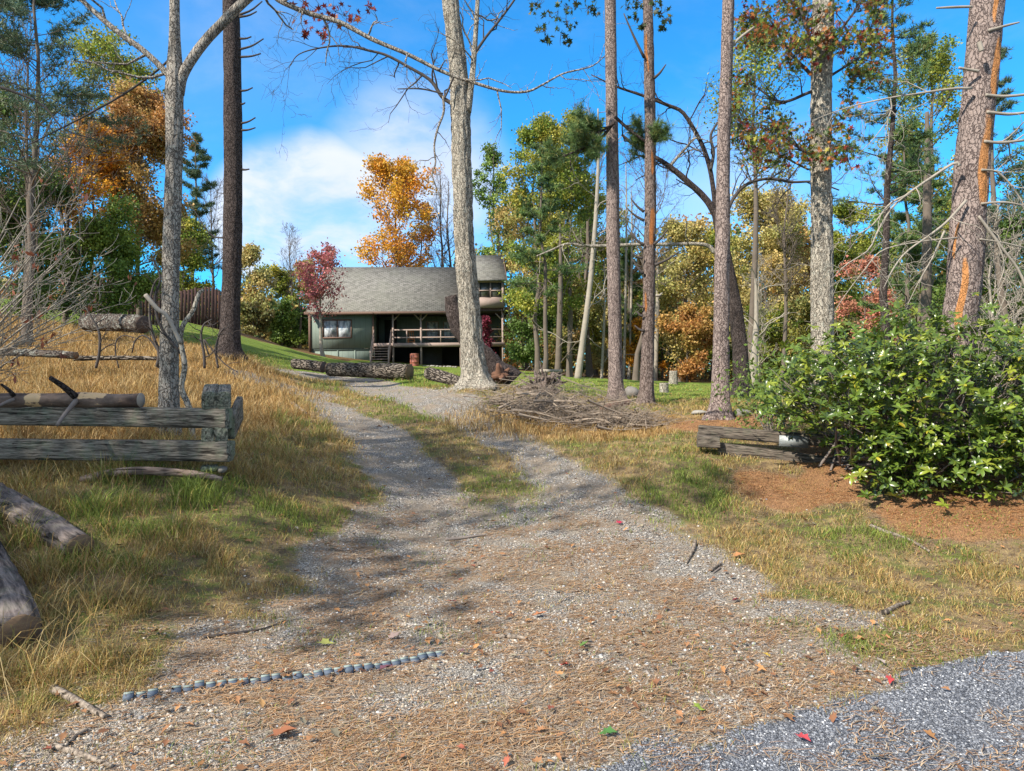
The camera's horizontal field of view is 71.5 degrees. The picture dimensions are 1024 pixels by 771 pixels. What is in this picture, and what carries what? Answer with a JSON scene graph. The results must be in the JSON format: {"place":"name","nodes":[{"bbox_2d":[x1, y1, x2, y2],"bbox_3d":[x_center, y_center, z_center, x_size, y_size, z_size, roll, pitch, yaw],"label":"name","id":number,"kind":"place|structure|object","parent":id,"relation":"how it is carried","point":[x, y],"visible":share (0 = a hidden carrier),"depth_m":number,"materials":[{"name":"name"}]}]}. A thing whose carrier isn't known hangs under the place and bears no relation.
{"place":"outdoors","nodes":[
{"label":"outdoors","id":0,"kind":"place"},
{"bbox_2d":[0,316,664,684],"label":"tall dry grass","id":1,"kind":"structure","parent":0,"point":[136,381],"depth_m":12.59,"materials":[{"name":"plant"}]},
{"bbox_2d":[0,297,1023,770],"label":"ground","id":2,"kind":"structure","parent":0,"point":[302,559],"depth_m":5.48,"materials":[{"name":"gravel"}]},
{"bbox_2d":[0,541,42,648],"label":"log","id":3,"kind":"object","parent":2,"relation":"on","point":[13,589],"visible":0.91,"depth_m":4.17,"materials":[{"name":"grey wood"}]},
{"bbox_2d":[0,348,78,358],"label":"long log","id":4,"kind":"object","parent":2,"relation":"on","point":[50,353],"visible":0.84,"depth_m":13.07,"materials":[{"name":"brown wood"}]},
{"bbox_2d":[0,72,85,281],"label":"evergreen tree","id":5,"kind":"object","parent":2,"relation":"on","point":[5,112],"visible":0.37,"depth_m":22.33,"materials":[{"name":"green plant"}]},
{"bbox_2d":[0,482,93,559],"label":"log","id":6,"kind":"object","parent":2,"relation":"on","point":[62,529],"visible":0.73,"depth_m":5.52,"materials":[{"name":"grey wood"}]},
{"bbox_2d":[0,151,102,319],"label":"evergreen tree","id":7,"kind":"object","parent":2,"relation":"on","point":[45,288],"visible":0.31,"depth_m":23.06,"materials":[{"name":"green plant"}]},
{"bbox_2d":[0,8,115,321],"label":"bare tree","id":8,"kind":"object","parent":2,"relation":"on","point":[27,133],"visible":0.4,"depth_m":20.92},
{"bbox_2d":[0,166,136,383],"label":"bare shrub","id":9,"kind":"object","parent":2,"relation":"on","point":[38,315],"visible":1,"depth_m":8.73,"materials":[{"name":"grey plant"}]},
{"bbox_2d":[49,684,107,718],"bbox_3d":[-2.149,1.566,3.529,0.484,0.061,0.046,0,0,30],"label":"stick","id":10,"kind":"object","parent":2,"relation":"on","point":[81,703],"visible":0.96,"depth_m":3.53,"materials":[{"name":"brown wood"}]},
{"bbox_2d":[0,0,162,345],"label":"pine tree","id":11,"kind":"object","parent":2,"relation":"on","point":[11,41],"visible":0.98,"depth_m":16.90,"materials":[{"name":"plant"}]},
{"bbox_2d":[51,743,113,767],"bbox_3d":[-1.856,1.600,3.080,0.374,0.034,0.035,0,0,23],"label":"stick","id":12,"kind":"object","parent":2,"relation":"on","point":[70,750],"visible":0.99,"depth_m":3.09,"materials":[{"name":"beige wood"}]},
{"bbox_2d":[47,110,136,313],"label":"oak tree","id":13,"kind":"object","parent":2,"relation":"on","point":[106,168],"visible":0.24,"depth_m":27.18,"materials":[{"name":"orange plant"}]},
{"bbox_2d":[23,59,162,321],"bbox_3d":[-15.529,-6.578,25.278,4.123,9.100,4.430,0,0,30],"label":"tree","id":14,"kind":"object","parent":2,"relation":"on","point":[76,219],"visible":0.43,"depth_m":24.97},
{"bbox_2d":[2,186,186,313],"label":"holly tree","id":15,"kind":"object","parent":2,"relation":"on","point":[103,238],"visible":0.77,"depth_m":25.51,"materials":[{"name":"green plant"}]},
{"bbox_2d":[0,455,191,708],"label":"grass stalks","id":16,"kind":"object","parent":2,"relation":"on","point":[68,614],"depth_m":4.66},
{"bbox_2d":[53,20,163,287],"bbox_3d":[-18.323,-10.015,33.256,5.149,13.776,4.632,0,0,31],"label":"tulip tree","id":17,"kind":"object","parent":2,"relation":"on","point":[106,47],"visible":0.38,"depth_m":32.41,"materials":[{"name":"green plant"}]},
{"bbox_2d":[78,313,149,332],"bbox_3d":[-10.492,-1.641,18.747,2.804,0.512,0.507,5,2,33],"label":"hollow log","id":18,"kind":"object","parent":2,"relation":"on","point":[130,319],"visible":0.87,"depth_m":18.37,"materials":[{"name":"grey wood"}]},
{"bbox_2d":[0,438,235,461],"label":"landscape timber","id":19,"kind":"object","parent":2,"relation":"on","point":[86,449],"visible":0.97,"depth_m":6.91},
{"bbox_2d":[214,427,227,441],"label":"timber block","id":20,"kind":"structure","parent":19,"relation":"on","point":[220,434],"depth_m":6.87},
{"bbox_2d":[0,407,232,427],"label":"landscape timber","id":21,"kind":"object","parent":20,"relation":"on","point":[168,417],"visible":0.88,"depth_m":6.92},
{"bbox_2d":[0,376,144,426],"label":"peeled log","id":22,"kind":"object","parent":21,"relation":"on","point":[70,399],"visible":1,"depth_m":6.91,"materials":[{"name":"wood"}]},
{"bbox_2d":[201,384,218,408],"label":"timber block","id":23,"kind":"structure","parent":21,"relation":"on","point":[209,396],"depth_m":6.89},
{"bbox_2d":[228,396,242,438],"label":"timber block","id":24,"kind":"structure","parent":20,"relation":"on","point":[237,407],"depth_m":7.32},
{"bbox_2d":[64,73,206,315],"bbox_3d":[-15.053,-7.405,28.908,4.854,10.427,4.683,0,0,0],"label":"oak tree","id":25,"kind":"object","parent":2,"relation":"on","point":[153,112],"visible":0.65,"depth_m":28.46,"materials":[{"name":"orange plant"}]},
{"bbox_2d":[79,467,222,481],"bbox_3d":[-3.422,0.850,6.749,1.347,0.156,0.081,0,0,0],"label":"bowed timber","id":26,"kind":"object","parent":2,"relation":"on","point":[159,471],"visible":0.82,"depth_m":6.72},
{"bbox_2d":[128,240,204,439],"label":"sapling","id":27,"kind":"object","parent":2,"relation":"on","point":[182,353],"visible":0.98,"depth_m":8.48,"materials":[{"name":"grey wood"}]},
{"bbox_2d":[151,213,216,290],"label":"young tree","id":28,"kind":"object","parent":2,"relation":"on","point":[197,261],"visible":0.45,"depth_m":39.66,"materials":[{"name":"green plant"}]},
{"bbox_2d":[179,287,220,328],"bbox_3d":[-17.020,-4.179,39.007,0.111,2.510,2.786,0,0,41],"label":"board fence","id":29,"kind":"object","parent":2,"relation":"on","point":[186,302],"visible":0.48,"depth_m":38.95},
{"bbox_2d":[182,131,221,279],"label":"pine tree","id":30,"kind":"object","parent":2,"relation":"on","point":[195,173],"visible":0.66,"depth_m":41.85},
{"bbox_2d":[199,170,222,288],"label":"bare tree","id":31,"kind":"object","parent":2,"relation":"on","point":[212,224],"visible":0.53,"depth_m":43.84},
{"bbox_2d":[182,0,263,361],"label":"pine tree","id":32,"kind":"object","parent":2,"relation":"on","point":[230,309],"visible":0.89,"depth_m":16.82,"materials":[{"name":"brown plant"}]},
{"bbox_2d":[240,298,274,335],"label":"shrub","id":33,"kind":"object","parent":2,"relation":"on","point":[257,315],"visible":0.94,"depth_m":51.67,"materials":[{"name":"green plant"}]},
{"bbox_2d":[240,241,279,327],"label":"young tree","id":34,"kind":"object","parent":2,"relation":"on","point":[251,254],"visible":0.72,"depth_m":54.45,"materials":[{"name":"green plant"}]},
{"bbox_2d":[242,262,304,306],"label":"young tree","id":35,"kind":"object","parent":2,"relation":"on","point":[282,280],"visible":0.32,"depth_m":65.75,"materials":[{"name":"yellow plant"}]},
{"bbox_2d":[123,650,444,701],"bbox_3d":[-1.186,1.604,3.922,1.694,0.084,0.140,0,0,-22],"label":"segmented strip","id":36,"kind":"object","parent":2,"relation":"on","point":[153,692],"visible":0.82,"depth_m":3.89,"materials":[{"name":"rubber"}]},
{"bbox_2d":[268,298,308,346],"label":"shrub","id":37,"kind":"object","parent":2,"relation":"on","point":[283,321],"visible":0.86,"depth_m":55.80,"materials":[{"name":"green plant"}]},
{"bbox_2d":[272,222,304,327],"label":"bare tree","id":38,"kind":"object","parent":2,"relation":"on","point":[292,227],"visible":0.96,"depth_m":65.72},
{"bbox_2d":[290,359,326,372],"bbox_3d":[-6.505,-0.651,22.755,1.213,0.369,0.363,8,3,25],"label":"log","id":39,"kind":"object","parent":2,"relation":"on","point":[311,365],"visible":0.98,"depth_m":22.59,"materials":[{"name":"grey wood"}]},
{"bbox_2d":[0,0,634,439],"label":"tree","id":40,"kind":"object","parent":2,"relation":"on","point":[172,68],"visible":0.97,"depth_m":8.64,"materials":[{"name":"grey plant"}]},
{"bbox_2d":[292,237,348,356],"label":"dogwood tree","id":41,"kind":"object","parent":2,"relation":"on","point":[327,257],"visible":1,"depth_m":47.19,"materials":[{"name":"red plant"}]},
{"bbox_2d":[325,362,413,379],"bbox_3d":[-4.349,-0.447,21.489,2.848,0.526,0.512,3,1,21],"label":"log","id":42,"kind":"object","parent":2,"relation":"on","point":[391,371],"visible":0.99,"depth_m":21.27,"materials":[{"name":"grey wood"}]},
{"bbox_2d":[244,0,514,390],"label":"oak tree","id":43,"kind":"object","parent":2,"relation":"on","point":[473,367],"visible":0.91,"depth_m":14.83,"materials":[{"name":"grey plant"}]},
{"bbox_2d":[348,151,444,266],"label":"maple tree","id":44,"kind":"object","parent":2,"relation":"on","point":[402,184],"visible":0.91,"depth_m":67.78,"materials":[{"name":"orange plant"}]},
{"bbox_2d":[304,255,508,365],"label":"house","id":45,"kind":"structure","parent":2,"relation":"on","point":[384,310],"depth_m":53.70,"materials":[{"name":"green"}]},
{"bbox_2d":[322,319,351,337],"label":"window","id":46,"kind":"structure","parent":45,"relation":"in","point":[331,328],"depth_m":52.11,"materials":[{"name":"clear glass"}]},
{"bbox_2d":[403,199,446,266],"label":"bare tree","id":47,"kind":"object","parent":2,"relation":"on","point":[427,248],"visible":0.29,"depth_m":74.56,"materials":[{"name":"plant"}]},
{"bbox_2d":[423,170,454,266],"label":"bare tree","id":48,"kind":"object","parent":2,"relation":"on","point":[439,225],"visible":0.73,"depth_m":72.18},
{"bbox_2d":[424,367,459,385],"bbox_3d":[-1.526,-0.156,16.495,0.302,0.322,1.397,0,12,-42],"label":"log","id":49,"kind":"object","parent":2,"relation":"on","point":[437,375],"visible":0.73,"depth_m":16.50,"materials":[{"name":"grey wood"}]},
{"bbox_2d":[445,295,520,386],"bbox_3d":[-0.653,-0.910,16.267,1.799,2.345,1.008,0,0,0],"label":"leaning log","id":50,"kind":"object","parent":2,"relation":"on","point":[498,367],"visible":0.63,"depth_m":16.19,"materials":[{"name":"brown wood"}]},
{"bbox_2d":[472,139,518,271],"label":"tall tree","id":51,"kind":"object","parent":2,"relation":"on","point":[491,158],"visible":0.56,"depth_m":65.54,"materials":[{"name":"green plant"}]},
{"bbox_2d":[0,312,1023,770],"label":"short grass","id":52,"kind":"structure","parent":2,"relation":"on","point":[100,510],"depth_m":6.44,"materials":[{"name":"plant"}]},
{"bbox_2d":[0,395,1023,770],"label":"pine needles","id":53,"kind":"object","parent":2,"relation":"on","point":[392,763],"visible":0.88,"depth_m":3.78,"materials":[{"name":"plant"}]},
{"bbox_2d":[0,352,1023,770],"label":"leaf litter","id":54,"kind":"object","parent":2,"relation":"on","point":[522,710],"visible":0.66,"depth_m":3.97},
{"bbox_2d":[0,210,1023,380],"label":"woods","id":55,"kind":"object","parent":2,"relation":"on","point":[705,375],"visible":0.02,"depth_m":61.13,"materials":[{"name":"green plant"}]},
{"bbox_2d":[487,201,541,370],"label":"tall tree","id":56,"kind":"object","parent":2,"relation":"on","point":[512,221],"visible":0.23,"depth_m":55.45,"materials":[{"name":"green plant"}]},
{"bbox_2d":[501,262,575,364],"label":"young tree","id":57,"kind":"object","parent":2,"relation":"on","point":[524,329],"visible":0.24,"depth_m":45.64,"materials":[{"name":"green plant"}]},
{"bbox_2d":[494,108,592,375],"bbox_3d":[1.674,-7.854,39.964,5.361,15.071,5.342,0,0,31],"label":"tall tree","id":58,"kind":"object","parent":2,"relation":"on","point":[543,126],"visible":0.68,"depth_m":39.48,"materials":[{"name":"green plant"}]},
{"bbox_2d":[519,362,567,397],"bbox_3d":[0.606,-0.025,14.581,1.116,0.933,0.992,0,0,34],"label":"root wad","id":59,"kind":"object","parent":2,"relation":"on","point":[537,379],"visible":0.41,"depth_m":14.42,"materials":[{"name":"brown plant"}]},
{"bbox_2d":[502,142,587,377],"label":"pine tree","id":60,"kind":"object","parent":2,"relation":"on","point":[540,239],"visible":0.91,"depth_m":26.94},
{"bbox_2d":[512,148,603,333],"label":"tall tree","id":61,"kind":"object","parent":2,"relation":"on","point":[580,235],"visible":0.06,"depth_m":49.76,"materials":[{"name":"green plant"}]},
{"bbox_2d":[547,207,578,375],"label":"slender tree","id":62,"kind":"object","parent":2,"relation":"on","point":[558,353],"visible":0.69,"depth_m":35.89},
{"bbox_2d":[525,107,605,376],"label":"tall tree","id":63,"kind":"object","parent":2,"relation":"on","point":[580,196],"visible":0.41,"depth_m":41.72,"materials":[{"name":"green plant"}]},
{"bbox_2d":[439,366,695,430],"bbox_3d":[0.801,0.293,12.563,4.705,1.348,2.426,0,0,36],"label":"brush pile","id":64,"kind":"object","parent":2,"relation":"on","point":[593,414],"visible":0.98,"depth_m":12.10,"materials":[{"name":"wood"}]},
{"bbox_2d":[535,276,607,375],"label":"young tree","id":65,"kind":"object","parent":2,"relation":"on","point":[595,313],"visible":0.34,"depth_m":45.23,"materials":[{"name":"green plant"}]},
{"bbox_2d":[528,93,643,378],"bbox_3d":[3.334,-6.950,32.157,5.628,13.485,3.806,0,0,0],"label":"dead tree","id":66,"kind":"object","parent":2,"relation":"on","point":[580,361],"visible":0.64,"depth_m":31.91,"materials":[{"name":"grey wood"}]},
{"bbox_2d":[560,93,627,376],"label":"bare tree","id":67,"kind":"object","parent":2,"relation":"on","point":[588,364],"visible":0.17,"depth_m":47.91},
{"bbox_2d":[562,191,642,374],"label":"tall tree","id":68,"kind":"object","parent":2,"relation":"on","point":[595,330],"visible":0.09,"depth_m":52.91,"materials":[{"name":"green plant"}]},
{"bbox_2d":[528,0,677,401],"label":"pine tree","id":69,"kind":"object","parent":2,"relation":"on","point":[578,136],"visible":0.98,"depth_m":15.36,"materials":[{"name":"brown plant"}]},
{"bbox_2d":[584,287,637,372],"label":"young tree","id":70,"kind":"object","parent":2,"relation":"on","point":[596,354],"visible":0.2,"depth_m":49.62,"materials":[{"name":"green plant"}]},
{"bbox_2d":[603,159,637,378],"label":"slender tree","id":71,"kind":"object","parent":2,"relation":"on","point":[625,317],"visible":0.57,"depth_m":45.94,"materials":[{"name":"brown wood"}]},
{"bbox_2d":[605,235,642,376],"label":"pine tree","id":72,"kind":"object","parent":2,"relation":"on","point":[636,288],"visible":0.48,"depth_m":47.84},
{"bbox_2d":[599,120,685,380],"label":"bare tree","id":73,"kind":"object","parent":2,"relation":"on","point":[636,370],"visible":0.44,"depth_m":35.97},
{"bbox_2d":[622,316,672,370],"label":"young tree","id":74,"kind":"object","parent":2,"relation":"on","point":[631,347],"visible":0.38,"depth_m":46.86,"materials":[{"name":"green plant"}]},
{"bbox_2d":[621,0,679,404],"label":"dead pine","id":75,"kind":"object","parent":2,"relation":"on","point":[646,384],"visible":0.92,"depth_m":15.09,"materials":[{"name":"brown plant"}]},
{"bbox_2d":[634,246,680,380],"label":"slender tree","id":76,"kind":"object","parent":2,"relation":"on","point":[656,335],"visible":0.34,"depth_m":43.87,"materials":[{"name":"grey wood"}]},
{"bbox_2d":[655,301,713,382],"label":"young tree","id":77,"kind":"object","parent":2,"relation":"on","point":[698,329],"visible":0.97,"depth_m":42.23,"materials":[{"name":"orange plant"}]},
{"bbox_2d":[655,214,714,381],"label":"tall tree","id":78,"kind":"object","parent":2,"relation":"on","point":[686,266],"visible":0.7,"depth_m":44.51,"materials":[{"name":"yellow plant"}]},
{"bbox_2d":[525,33,882,397],"bbox_3d":[5.304,-4.704,19.972,9.997,10.400,3.172,0,0,0],"label":"oak tree","id":79,"kind":"object","parent":2,"relation":"on","point":[738,334],"visible":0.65,"depth_m":19.94,"materials":[{"name":"green plant"}]},
{"bbox_2d":[672,223,749,380],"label":"tall tree","id":80,"kind":"object","parent":2,"relation":"on","point":[710,234],"visible":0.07,"depth_m":54.46,"materials":[{"name":"yellow plant"}]},
{"bbox_2d":[701,0,754,419],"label":"pine tree","id":81,"kind":"object","parent":2,"relation":"on","point":[721,317],"visible":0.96,"depth_m":11.90,"materials":[{"name":"brown plant"}]},
{"bbox_2d":[698,11,810,379],"bbox_3d":[10.844,-8.292,31.805,4.328,16.929,4.560,0,0,44],"label":"tall tree","id":82,"kind":"object","parent":2,"relation":"on","point":[761,73],"visible":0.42,"depth_m":31.83,"materials":[{"name":"green plant"}]},
{"bbox_2d":[691,334,820,432],"bbox_3d":[3.739,0.006,10.212,2.280,1.476,2.443,0,0,0],"label":"shrub","id":83,"kind":"object","parent":2,"relation":"on","point":[767,421],"visible":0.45,"depth_m":10.33,"materials":[{"name":"green plant"}]},
{"bbox_2d":[710,252,802,388],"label":"slender tree","id":84,"kind":"object","parent":2,"relation":"on","point":[754,351],"visible":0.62,"depth_m":26.89,"materials":[{"name":"grey wood"}]},
{"bbox_2d":[709,182,810,374],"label":"oak tree","id":85,"kind":"object","parent":2,"relation":"on","point":[768,246],"visible":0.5,"depth_m":43.21,"materials":[{"name":"yellow plant"}]},
{"bbox_2d":[739,249,783,382],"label":"bare tree","id":86,"kind":"object","parent":2,"relation":"on","point":[760,280],"visible":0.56,"depth_m":35.68,"materials":[{"name":"plant"}]},
{"bbox_2d":[744,301,810,383],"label":"young tree","id":87,"kind":"object","parent":2,"relation":"on","point":[771,334],"visible":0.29,"depth_m":41.14,"materials":[{"name":"green plant"}]},
{"bbox_2d":[717,443,846,462],"bbox_3d":[3.710,0.955,9.198,2.025,0.175,0.177,6,2,18],"label":"landscape timber","id":88,"kind":"object","parent":2,"relation":"on","point":[743,450],"visible":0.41,"depth_m":9.23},
{"bbox_2d":[757,167,809,385],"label":"bare tree","id":89,"kind":"object","parent":2,"relation":"on","point":[784,249],"visible":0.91,"depth_m":26.92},
{"bbox_2d":[697,425,873,448],"bbox_3d":[3.653,0.690,9.426,2.320,0.157,0.177,4,1,16],"label":"landscape timber","id":90,"kind":"object","parent":2,"relation":"on","point":[759,435],"visible":0.65,"depth_m":9.47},
{"bbox_2d":[766,218,810,376],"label":"tall tree","id":91,"kind":"object","parent":2,"relation":"on","point":[807,243],"visible":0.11,"depth_m":47.23,"materials":[{"name":"green plant"}]},
{"bbox_2d":[562,650,1023,770],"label":"road chippings","id":92,"kind":"object","parent":2,"relation":"on","point":[827,731],"visible":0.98,"depth_m":3.30,"materials":[{"name":"gravel"}]},
{"bbox_2d":[714,0,914,400],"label":"oak tree","id":93,"kind":"object","parent":2,"relation":"on","point":[819,48],"visible":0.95,"depth_m":12.83,"materials":[{"name":"grey plant"}]},
{"bbox_2d":[774,291,859,384],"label":"young tree","id":94,"kind":"object","parent":2,"relation":"on","point":[801,307],"visible":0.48,"depth_m":35.71,"materials":[{"name":"green plant"}]},
{"bbox_2d":[807,197,894,353],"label":"tall tree","id":95,"kind":"object","parent":2,"relation":"on","point":[840,213],"visible":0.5,"depth_m":39.46,"materials":[{"name":"green plant"}]},
{"bbox_2d":[834,253,898,368],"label":"maple tree","id":96,"kind":"object","parent":2,"relation":"on","point":[848,305],"visible":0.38,"depth_m":32.85,"materials":[{"name":"red plant"}]},
{"bbox_2d":[808,0,946,395],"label":"pine tree","id":97,"kind":"object","parent":2,"relation":"on","point":[913,31],"visible":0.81,"depth_m":20.74,"materials":[{"name":"green plant"}]},
{"bbox_2d":[737,286,1023,507],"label":"rhododendron","id":98,"kind":"object","parent":2,"relation":"on","point":[902,448],"visible":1,"depth_m":7.69,"materials":[{"name":"green plant"}]},
{"bbox_2d":[837,207,942,370],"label":"tall tree","id":99,"kind":"object","parent":2,"relation":"on","point":[879,247],"visible":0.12,"depth_m":48.91,"materials":[{"name":"green plant"}]},
{"bbox_2d":[777,0,1023,437],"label":"pine tree","id":100,"kind":"object","parent":2,"relation":"on","point":[968,225],"visible":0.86,"depth_m":9.13,"materials":[{"name":"brown plant"}]},
{"bbox_2d":[856,121,947,386],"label":"pine tree","id":101,"kind":"object","parent":2,"relation":"on","point":[901,217],"visible":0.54,"depth_m":26.88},
{"bbox_2d":[868,31,963,350],"bbox_3d":[23.319,-9.738,40.141,5.706,19.742,5.548,0,0,28],"label":"tall tree","id":102,"kind":"object","parent":2,"relation":"on","point":[940,70],"visible":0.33,"depth_m":39.04,"materials":[{"name":"green plant"}]},
{"bbox_2d":[889,154,951,339],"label":"pine tree","id":103,"kind":"object","parent":2,"relation":"on","point":[942,200],"visible":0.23,"depth_m":32.71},
{"bbox_2d":[889,74,961,388],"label":"slender tree","id":104,"kind":"object","parent":2,"relation":"on","point":[926,298],"visible":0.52,"depth_m":23.90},
{"bbox_2d":[926,180,1023,398],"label":"bare tree","id":105,"kind":"object","parent":2,"relation":"on","point":[991,253],"visible":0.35,"depth_m":15.02,"materials":[{"name":"grey wood"}]},
{"bbox_2d":[932,208,1023,374],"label":"young tree","id":106,"kind":"object","parent":2,"relation":"on","point":[1003,224],"visible":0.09,"depth_m":25.93,"materials":[{"name":"green plant"}]},
{"bbox_2d":[938,45,1023,394],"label":"pine tree","id":107,"kind":"object","parent":2,"relation":"on","point":[1006,105],"visible":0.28,"depth_m":21.09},
{"bbox_2d":[982,145,1023,310],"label":"young tree","id":108,"kind":"object","parent":2,"relation":"on","point":[1020,178],"visible":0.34,"depth_m":24.91,"materials":[{"name":"green plant"}]},
{"bbox_2d":[0,0,1023,375],"label":"sky","id":109,"kind":"structure","parent":0,"point":[314,190],"materials":[{"name":"blue"}]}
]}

